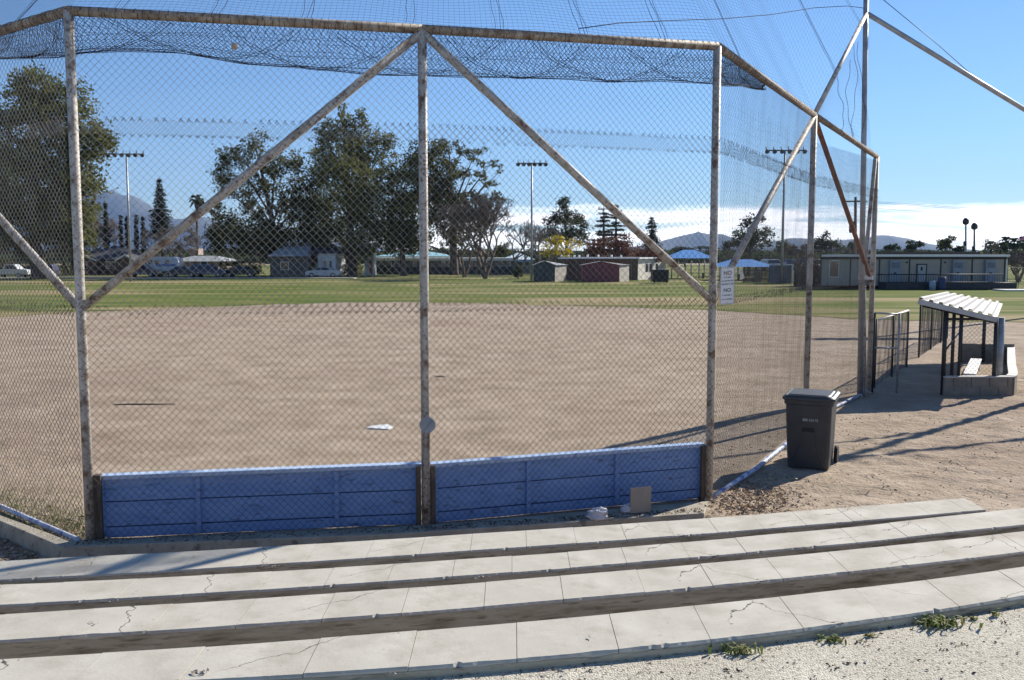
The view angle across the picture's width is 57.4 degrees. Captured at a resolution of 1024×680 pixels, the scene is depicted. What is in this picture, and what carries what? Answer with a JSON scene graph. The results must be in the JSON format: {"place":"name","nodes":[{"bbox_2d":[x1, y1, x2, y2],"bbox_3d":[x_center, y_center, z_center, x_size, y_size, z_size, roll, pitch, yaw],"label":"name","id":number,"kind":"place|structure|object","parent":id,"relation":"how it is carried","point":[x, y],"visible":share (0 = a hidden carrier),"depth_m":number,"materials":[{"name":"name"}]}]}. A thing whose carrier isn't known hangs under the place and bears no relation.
{"place":"outdoors","nodes":[
{"label":"outdoors","id":0,"kind":"place"},
{"bbox_2d":[0,277,356,278],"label":"pavement","id":1,"kind":"structure","parent":0,"point":[205,277],"depth_m":120.09,"materials":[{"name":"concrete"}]},
{"bbox_2d":[0,264,29,276],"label":"parked car","id":2,"kind":"object","parent":1,"relation":"on","point":[13,272],"visible":0.6,"depth_m":122.83,"materials":[{"name":"paint"}]},
{"bbox_2d":[123,264,161,276],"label":"parked car","id":3,"kind":"object","parent":1,"relation":"on","point":[148,270],"visible":0.69,"depth_m":126.83,"materials":[{"name":"paint"}]},
{"bbox_2d":[164,267,199,276],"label":"parked car","id":4,"kind":"object","parent":1,"relation":"on","point":[181,270],"visible":0.8,"depth_m":125.82,"materials":[{"name":"paint"}]},
{"bbox_2d":[191,264,225,276],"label":"parked car","id":5,"kind":"object","parent":1,"relation":"on","point":[218,273],"visible":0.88,"depth_m":126.83,"materials":[{"name":"paint"}]},
{"bbox_2d":[305,267,340,276],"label":"parked car","id":6,"kind":"object","parent":1,"relation":"on","point":[319,271],"visible":0.81,"depth_m":124.80,"materials":[{"name":"paint"}]},
{"bbox_2d":[10,189,383,251],"bbox_3d":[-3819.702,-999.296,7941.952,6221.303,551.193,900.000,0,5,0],"label":"mountain","id":7,"kind":"structure","parent":0,"point":[115,204],"depth_m":7712.27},
{"bbox_2d":[376,252,449,257],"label":"school building","id":8,"kind":"structure","parent":0,"point":[437,255],"depth_m":164.73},
{"bbox_2d":[376,258,517,273],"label":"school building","id":9,"kind":"structure","parent":0,"point":[411,268],"depth_m":145.54,"materials":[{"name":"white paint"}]},
{"bbox_2d":[0,263,1023,560],"bbox_3d":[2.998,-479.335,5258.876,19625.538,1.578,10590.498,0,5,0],"label":"ground","id":10,"kind":"structure","parent":0,"point":[916,397],"depth_m":20.18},
{"bbox_2d":[0,474,106,552],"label":"grass","id":11,"kind":"structure","parent":10,"relation":"on","point":[31,523],"depth_m":11.12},
{"bbox_2d":[0,496,109,559],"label":"leaf litter","id":12,"kind":"object","parent":10,"relation":"on","point":[13,551],"visible":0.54,"depth_m":10.43,"materials":[{"name":"brown plant"}]},
{"bbox_2d":[0,501,707,557],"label":"concrete curb","id":13,"kind":"structure","parent":10,"relation":"on","point":[26,537],"depth_m":10.33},
{"bbox_2d":[75,508,703,544],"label":"leaf litter","id":14,"kind":"object","parent":13,"relation":"on","point":[657,512],"visible":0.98,"depth_m":10.60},
{"bbox_2d":[586,507,607,520],"bbox_3d":[0.984,2.013,10.876,0.271,0.147,0.187,0,5,0],"label":"plastic bag","id":15,"kind":"object","parent":13,"relation":"on","point":[598,513],"visible":1,"depth_m":10.83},
{"bbox_2d":[630,486,650,513],"bbox_3d":[1.532,1.905,11.155,0.311,0.292,0.089,-2,6,-18],"label":"board offcut","id":16,"kind":"object","parent":13,"relation":"on","point":[640,499],"visible":1,"depth_m":11.14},
{"bbox_2d":[0,5,878,540],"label":"backstop","id":17,"kind":"object","parent":10,"relation":"on","point":[230,501],"visible":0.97,"depth_m":10.58,"materials":[{"name":"white paint"}]},
{"bbox_2d":[0,16,765,89],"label":"hanging net","id":18,"kind":"object","parent":17,"relation":"hanging from","point":[162,45],"visible":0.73,"depth_m":10.37,"materials":[{"name":"black fabric"}]},
{"bbox_2d":[419,417,434,432],"bbox_3d":[-0.949,0.953,10.497,0.180,0.180,0.019,0,5,0],"label":"round plate","id":19,"kind":"object","parent":17,"relation":"attached to","point":[426,424],"visible":1,"depth_m":10.49,"materials":[{"name":"metal"}]},
{"bbox_2d":[0,0,862,108],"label":"overhead net","id":20,"kind":"object","parent":17,"relation":"attached to","point":[304,5],"visible":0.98,"depth_m":11.27,"materials":[{"name":"black fabric"}]},
{"bbox_2d":[720,267,734,304],"bbox_3d":[2.658,-0.671,11.579,0.190,0.466,0.036,-1,5,-14],"label":"notice sign","id":21,"kind":"object","parent":17,"relation":"attached to","point":[727,275],"visible":1,"depth_m":11.56,"materials":[{"name":"metal"}]},
{"bbox_2d":[0,498,985,584],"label":"concrete bench","id":22,"kind":"object","parent":10,"relation":"on","point":[312,556],"visible":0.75,"depth_m":7.74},
{"bbox_2d":[0,531,1023,658],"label":"concrete bench","id":23,"kind":"object","parent":10,"relation":"on","point":[171,626],"visible":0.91,"depth_m":5.10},
{"bbox_2d":[0,567,1023,679],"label":"concrete bench","id":24,"kind":"object","parent":10,"relation":"on","point":[495,648],"visible":0.73,"depth_m":3.94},
{"bbox_2d":[92,562,590,678],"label":"debris","id":25,"kind":"object","parent":24,"relation":"on","point":[204,671],"visible":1,"depth_m":3.64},
{"bbox_2d":[0,508,1023,614],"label":"concrete bench","id":26,"kind":"object","parent":10,"relation":"on","point":[39,597],"visible":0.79,"depth_m":6.39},
{"bbox_2d":[0,245,1023,263],"bbox_3d":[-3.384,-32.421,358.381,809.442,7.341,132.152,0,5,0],"label":"distant woods","id":27,"kind":"object","parent":10,"relation":"on","point":[720,257],"visible":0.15,"depth_m":310.28,"materials":[{"name":"green plant"}]},
{"bbox_2d":[1,312,1023,514],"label":"dirt clods","id":28,"kind":"object","parent":10,"relation":"on","point":[677,438],"visible":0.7,"depth_m":16.02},
{"bbox_2d":[688,470,843,515],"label":"leaf litter","id":29,"kind":"object","parent":10,"relation":"on","point":[725,498],"visible":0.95,"depth_m":11.85,"materials":[{"name":"brown plant"}]},
{"bbox_2d":[782,388,840,469],"bbox_3d":[4.418,1.302,13.820,0.739,1.085,0.845,2,6,25],"label":"trash bin","id":30,"kind":"object","parent":10,"relation":"on","point":[810,422],"visible":1,"depth_m":13.51,"materials":[{"name":"grey plastic"}]},
{"bbox_2d":[871,312,900,392],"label":"gate","id":31,"kind":"structure","parent":10,"relation":"on","point":[897,347],"depth_m":20.94,"materials":[{"name":"metal"}]},
{"bbox_2d":[873,309,909,387],"bbox_3d":[9.643,0.182,23.706,0.058,1.711,4.771,3,6,31],"label":"chain link fence","id":32,"kind":"object","parent":10,"relation":"on","point":[892,352],"visible":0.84,"depth_m":23.51,"materials":[{"name":"metal"}]},
{"bbox_2d":[814,0,1023,396],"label":"tall pole","id":33,"kind":"object","parent":10,"relation":"on","point":[867,14],"visible":0.8,"depth_m":20.00,"materials":[{"name":"metal"}]},
{"bbox_2d":[579,6,860,28],"bbox_3d":[3.946,-5.337,15.489,0.429,2.520,11.154,4,7,36],"label":"rope","id":34,"kind":"object","parent":33,"relation":"hanging from","point":[708,19],"visible":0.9,"depth_m":14.27,"materials":[{"name":"black fabric"}]},
{"bbox_2d":[707,24,870,477],"bbox_3d":[5.095,-2.488,16.168,0.262,8.107,10.487,3,6,31],"label":"side net","id":35,"kind":"object","parent":33,"relation":"hanging from","point":[826,114],"visible":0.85,"depth_m":16.73,"materials":[{"name":"black fabric"}]},
{"bbox_2d":[918,303,948,357],"bbox_3d":[14.166,-0.534,31.323,0.058,1.748,7.462,3,6,31],"label":"chain link fence","id":36,"kind":"object","parent":10,"relation":"on","point":[929,336],"visible":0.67,"depth_m":30.14,"materials":[{"name":"metal"}]},
{"bbox_2d":[918,292,1017,394],"bbox_3d":[12.081,-0.200,24.362,2.002,2.192,9.929,3,6,28],"label":"dugout","id":37,"kind":"object","parent":10,"relation":"on","point":[998,352],"visible":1,"depth_m":20.68,"materials":[{"name":"metal"}]},
{"bbox_2d":[963,358,981,374],"bbox_3d":[11.659,0.776,23.669,0.270,0.335,4.312,3,6,28],"label":"bench","id":38,"kind":"object","parent":10,"relation":"on","point":[973,364],"visible":0.56,"depth_m":23.21,"materials":[{"name":"white paint"}]},
{"bbox_2d":[0,265,1023,321],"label":"grass field","id":39,"kind":"structure","parent":0,"point":[901,300],"depth_m":73.90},
{"bbox_2d":[0,59,129,278],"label":"eucalyptus","id":40,"kind":"object","parent":39,"relation":"on","point":[97,185],"visible":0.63,"depth_m":114.94,"materials":[{"name":"green plant"}]},
{"bbox_2d":[58,258,73,275],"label":"shrub","id":41,"kind":"object","parent":39,"relation":"on","point":[65,266],"visible":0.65,"depth_m":134.59,"materials":[{"name":"green plant"}]},
{"bbox_2d":[85,217,119,252],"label":"bare tree","id":42,"kind":"object","parent":39,"relation":"on","point":[110,226],"visible":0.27,"depth_m":148.63,"materials":[{"name":"grey plant"}]},
{"bbox_2d":[102,203,110,247],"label":"cypress tree","id":43,"kind":"object","parent":39,"relation":"on","point":[105,238],"visible":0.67,"depth_m":143.86,"materials":[{"name":"green plant"}]},
{"bbox_2d":[71,246,146,274],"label":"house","id":44,"kind":"structure","parent":39,"relation":"on","point":[110,256],"depth_m":139.54,"materials":[{"name":"grey paint"}]},
{"bbox_2d":[117,214,124,247],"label":"cypress tree","id":45,"kind":"object","parent":39,"relation":"on","point":[121,238],"visible":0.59,"depth_m":148.94,"materials":[{"name":"green plant"}]},
{"bbox_2d":[106,150,143,281],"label":"light pole","id":46,"kind":"object","parent":39,"relation":"on","point":[127,155],"visible":0.88,"depth_m":104.78,"materials":[{"name":"metal"}]},
{"bbox_2d":[132,214,139,251],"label":"cypress tree","id":47,"kind":"object","parent":39,"relation":"on","point":[137,246],"visible":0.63,"depth_m":148.94,"materials":[{"name":"green plant"}]},
{"bbox_2d":[139,216,146,252],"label":"cypress tree","id":48,"kind":"object","parent":39,"relation":"on","point":[143,228],"visible":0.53,"depth_m":148.95,"materials":[{"name":"green plant"}]},
{"bbox_2d":[147,178,172,256],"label":"cedar tree","id":49,"kind":"object","parent":39,"relation":"on","point":[164,222],"visible":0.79,"depth_m":148.27,"materials":[{"name":"green plant"}]},
{"bbox_2d":[141,226,185,256],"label":"bare tree","id":50,"kind":"object","parent":39,"relation":"on","point":[161,234],"visible":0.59,"depth_m":146.50,"materials":[{"name":"grey plant"}]},
{"bbox_2d":[147,257,183,276],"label":"camper trailer","id":51,"kind":"object","parent":39,"relation":"on","point":[170,265],"visible":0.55,"depth_m":129.58,"materials":[{"name":"white metal"}]},
{"bbox_2d":[165,224,203,256],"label":"bare tree","id":52,"kind":"object","parent":39,"relation":"on","point":[189,240],"visible":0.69,"depth_m":148.11,"materials":[{"name":"grey plant"}]},
{"bbox_2d":[188,194,204,255],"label":"palm tree","id":53,"kind":"object","parent":39,"relation":"on","point":[196,201],"visible":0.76,"depth_m":148.47,"materials":[{"name":"green plant"}]},
{"bbox_2d":[183,248,240,269],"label":"house","id":54,"kind":"structure","parent":39,"relation":"on","point":[199,259],"depth_m":142.38,"materials":[{"name":"beige paint"}]},
{"bbox_2d":[231,255,250,267],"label":"shrub","id":55,"kind":"object","parent":39,"relation":"on","point":[239,262],"visible":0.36,"depth_m":137.68,"materials":[{"name":"green plant"}]},
{"bbox_2d":[226,266,258,276],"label":"parked car","id":56,"kind":"object","parent":39,"relation":"on","point":[235,271],"visible":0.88,"depth_m":127.81,"materials":[{"name":"paint"}]},
{"bbox_2d":[243,259,263,273],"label":"shrub","id":57,"kind":"object","parent":39,"relation":"on","point":[254,267],"visible":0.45,"depth_m":134.04,"materials":[{"name":"green plant"}]},
{"bbox_2d":[201,126,337,267],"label":"eucalyptus","id":58,"kind":"object","parent":39,"relation":"on","point":[269,243],"visible":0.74,"depth_m":135.44,"materials":[{"name":"green plant"}]},
{"bbox_2d":[268,243,317,275],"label":"house","id":59,"kind":"structure","parent":39,"relation":"on","point":[277,257],"depth_m":130.65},
{"bbox_2d":[310,244,345,275],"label":"house","id":60,"kind":"structure","parent":39,"relation":"on","point":[337,264],"depth_m":132.84,"materials":[{"name":"white paint"}]},
{"bbox_2d":[292,102,432,275],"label":"eucalyptus","id":61,"kind":"object","parent":39,"relation":"on","point":[344,175],"visible":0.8,"depth_m":132.93,"materials":[{"name":"green plant"}]},
{"bbox_2d":[365,244,376,274],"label":"kiosk","id":62,"kind":"object","parent":39,"relation":"on","point":[370,271],"visible":0.4,"depth_m":136.59,"materials":[{"name":"white paint"}]},
{"bbox_2d":[378,164,418,275],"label":"eucalyptus","id":63,"kind":"object","parent":39,"relation":"on","point":[410,237],"visible":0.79,"depth_m":132.62,"materials":[{"name":"green plant"}]},
{"bbox_2d":[382,137,503,274],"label":"eucalyptus","id":64,"kind":"object","parent":39,"relation":"on","point":[450,181],"visible":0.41,"depth_m":137.81,"materials":[{"name":"green plant"}]},
{"bbox_2d":[435,200,492,276],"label":"bare tree","id":65,"kind":"object","parent":39,"relation":"on","point":[450,239],"visible":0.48,"depth_m":125.71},
{"bbox_2d":[449,189,514,278],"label":"bare tree","id":66,"kind":"object","parent":39,"relation":"on","point":[473,215],"visible":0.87,"depth_m":116.38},
{"bbox_2d":[492,241,511,257],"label":"tree","id":67,"kind":"object","parent":39,"relation":"on","point":[500,248],"visible":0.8,"depth_m":173.50,"materials":[{"name":"green plant"}]},
{"bbox_2d":[505,253,533,273],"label":"school building","id":68,"kind":"structure","parent":39,"relation":"on","point":[526,268],"depth_m":149.58,"materials":[{"name":"white metal"}]},
{"bbox_2d":[502,219,540,272],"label":"bare tree","id":69,"kind":"object","parent":39,"relation":"on","point":[519,235],"visible":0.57,"depth_m":139.62,"materials":[{"name":"grey plant"}]},
{"bbox_2d":[516,160,547,280],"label":"light pole","id":70,"kind":"object","parent":39,"relation":"on","point":[531,244],"visible":0.77,"depth_m":109.00,"materials":[{"name":"metal"}]},
{"bbox_2d":[523,224,562,262],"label":"bare tree","id":71,"kind":"object","parent":39,"relation":"on","point":[539,234],"visible":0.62,"depth_m":136.87,"materials":[{"name":"grey plant"}]},
{"bbox_2d":[533,261,565,281],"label":"storage shed","id":72,"kind":"structure","parent":39,"relation":"on","point":[545,275],"depth_m":105.77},
{"bbox_2d":[537,266,552,280],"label":"door","id":73,"kind":"structure","parent":72,"relation":"in","point":[547,275],"depth_m":105.70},
{"bbox_2d":[538,235,582,264],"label":"autumn tree","id":74,"kind":"object","parent":39,"relation":"on","point":[560,240],"visible":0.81,"depth_m":123.33,"materials":[{"name":"yellow plant"}]},
{"bbox_2d":[538,195,593,255],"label":"pine tree","id":75,"kind":"object","parent":39,"relation":"on","point":[562,221],"visible":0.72,"depth_m":148.25,"materials":[{"name":"green plant"}]},
{"bbox_2d":[583,206,617,252],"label":"cedar tree","id":76,"kind":"object","parent":39,"relation":"on","point":[605,233],"visible":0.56,"depth_m":148.72,"materials":[{"name":"green plant"}]},
{"bbox_2d":[580,261,628,281],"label":"storage shed","id":77,"kind":"structure","parent":39,"relation":"on","point":[593,267],"depth_m":104.76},
{"bbox_2d":[593,266,608,281],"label":"door","id":78,"kind":"structure","parent":77,"relation":"in","point":[599,275],"depth_m":104.70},
{"bbox_2d":[580,232,639,256],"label":"red leaf tree","id":79,"kind":"object","parent":39,"relation":"on","point":[609,244],"visible":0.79,"depth_m":120.84,"materials":[{"name":"brown plant"}]},
{"bbox_2d":[558,255,665,279],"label":"long building","id":80,"kind":"structure","parent":39,"relation":"on","point":[571,261],"depth_m":111.71,"materials":[{"name":"grey paint"}]},
{"bbox_2d":[601,205,632,252],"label":"cedar tree","id":81,"kind":"object","parent":39,"relation":"on","point":[615,222],"visible":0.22,"depth_m":163.65,"materials":[{"name":"green plant"}]},
{"bbox_2d":[629,244,662,262],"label":"red leaf tree","id":82,"kind":"object","parent":39,"relation":"on","point":[640,251],"visible":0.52,"depth_m":116.99,"materials":[{"name":"brown plant"}]},
{"bbox_2d":[642,217,669,256],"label":"cedar tree","id":83,"kind":"object","parent":39,"relation":"on","point":[652,229],"visible":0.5,"depth_m":138.84,"materials":[{"name":"green plant"}]},
{"bbox_2d":[651,270,668,282],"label":"dumpster","id":84,"kind":"object","parent":39,"relation":"on","point":[658,273],"visible":0.84,"depth_m":99.80,"materials":[{"name":"metal"}]},
{"bbox_2d":[669,250,708,278],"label":"shelter","id":85,"kind":"object","parent":39,"relation":"on","point":[695,252],"visible":0.48,"depth_m":118.81,"materials":[{"name":"blue metal"}]},
{"bbox_2d":[717,259,769,280],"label":"shelter","id":86,"kind":"object","parent":39,"relation":"on","point":[719,265],"visible":0.3,"depth_m":110.94,"materials":[{"name":"blue metal"}]},
{"bbox_2d":[728,212,775,272],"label":"oak tree","id":87,"kind":"object","parent":39,"relation":"on","point":[736,240],"visible":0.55,"depth_m":133.74,"materials":[{"name":"green plant"}]},
{"bbox_2d":[743,267,768,282],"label":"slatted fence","id":88,"kind":"object","parent":39,"relation":"on","point":[756,270],"visible":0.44,"depth_m":100.79,"materials":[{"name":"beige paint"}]},
{"bbox_2d":[769,264,792,282],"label":"storage container","id":89,"kind":"object","parent":39,"relation":"on","point":[786,274],"visible":0.54,"depth_m":98.78,"materials":[{"name":"metal"}]},
{"bbox_2d":[765,146,806,283],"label":"light pole","id":90,"kind":"object","parent":39,"relation":"on","point":[783,212],"visible":0.59,"depth_m":98.12,"materials":[{"name":"metal"}]},
{"bbox_2d":[784,244,806,257],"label":"tree","id":91,"kind":"object","parent":39,"relation":"on","point":[793,247],"visible":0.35,"depth_m":169.16,"materials":[{"name":"green plant"}]},
{"bbox_2d":[804,230,845,254],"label":"oak tree","id":92,"kind":"object","parent":39,"relation":"on","point":[829,243],"visible":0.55,"depth_m":143.64,"materials":[{"name":"green plant"}]},
{"bbox_2d":[793,239,870,286],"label":"building","id":93,"kind":"structure","parent":39,"relation":"on","point":[797,267],"depth_m":89.89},
{"bbox_2d":[904,240,925,251],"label":"tree","id":94,"kind":"object","parent":39,"relation":"on","point":[916,244],"visible":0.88,"depth_m":238.28,"materials":[{"name":"green plant"}]},
{"bbox_2d":[820,255,1016,288],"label":"portable classroom","id":95,"kind":"structure","parent":39,"relation":"on","point":[956,271],"depth_m":83.66,"materials":[{"name":"metal"}]},
{"bbox_2d":[829,260,838,276],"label":"window","id":96,"kind":"structure","parent":95,"relation":"in","point":[833,261],"depth_m":83.68,"materials":[{"name":"glass"}]},
{"bbox_2d":[917,265,925,281],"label":"door","id":97,"kind":"structure","parent":95,"relation":"in","point":[920,277],"depth_m":83.68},
{"bbox_2d":[938,277,945,289],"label":"barrel","id":98,"kind":"object","parent":39,"relation":"on","point":[941,283],"visible":0.89,"depth_m":80.64,"materials":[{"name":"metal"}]},
{"bbox_2d":[936,235,957,251],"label":"tree","id":99,"kind":"object","parent":39,"relation":"on","point":[943,244],"visible":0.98,"depth_m":198.49,"materials":[{"name":"green plant"}]},
{"bbox_2d":[962,218,968,251],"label":"street lamp","id":100,"kind":"object","parent":39,"relation":"on","point":[965,221],"visible":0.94,"depth_m":148.95,"materials":[{"name":"metal"}]},
{"bbox_2d":[982,238,1001,254],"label":"bare tree","id":101,"kind":"object","parent":39,"relation":"on","point":[991,246],"visible":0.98,"depth_m":188.19,"materials":[{"name":"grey plant"}]},
{"bbox_2d":[994,242,1009,254],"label":"tree","id":102,"kind":"object","parent":39,"relation":"on","point":[1005,247],"visible":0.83,"depth_m":208.63,"materials":[{"name":"green plant"}]},
{"bbox_2d":[1007,252,1023,281],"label":"bare tree","id":103,"kind":"object","parent":39,"relation":"on","point":[1019,258],"visible":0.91,"depth_m":104.46,"materials":[{"name":"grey plant"}]},
{"bbox_2d":[0,0,1023,250],"label":"sky","id":104,"kind":"structure","parent":0,"point":[940,138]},
{"bbox_2d":[409,606,1023,679],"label":"path","id":105,"kind":"structure","parent":0,"point":[989,653],"depth_m":3.85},
{"bbox_2d":[429,605,1021,679],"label":"debris","id":106,"kind":"object","parent":105,"relation":"on","point":[727,669],"visible":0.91,"depth_m":3.84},
{"bbox_2d":[708,641,762,655],"bbox_3d":[0.935,1.290,3.930,0.228,0.047,0.094,0,5,0],"label":"weed","id":107,"kind":"object","parent":105,"relation":"on","point":[741,649],"visible":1,"depth_m":3.92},
{"bbox_2d":[815,633,862,645],"bbox_3d":[1.415,1.288,4.042,0.204,0.032,0.091,0,5,0],"label":"weed","id":108,"kind":"object","parent":105,"relation":"on","point":[836,637],"visible":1,"depth_m":4.04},
{"bbox_2d":[913,613,983,630],"bbox_3d":[1.957,1.260,4.198,0.297,0.058,0.152,0,5,0],"label":"weed","id":109,"kind":"object","parent":105,"relation":"on","point":[938,620],"visible":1,"depth_m":4.21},
{"bbox_2d":[674,248,918,249],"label":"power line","id":110,"kind":"object","parent":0,"point":[825,249],"visible":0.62,"depth_m":124.39,"materials":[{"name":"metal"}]},
{"bbox_2d":[630,232,1010,252],"bbox_3d":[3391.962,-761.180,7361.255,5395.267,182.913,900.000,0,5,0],"label":"hills","id":111,"kind":"structure","parent":0,"point":[883,241],"depth_m":7119.90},
{"bbox_2d":[852,252,979,254],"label":"school building","id":112,"kind":"structure","parent":0,"point":[926,253],"depth_m":99.28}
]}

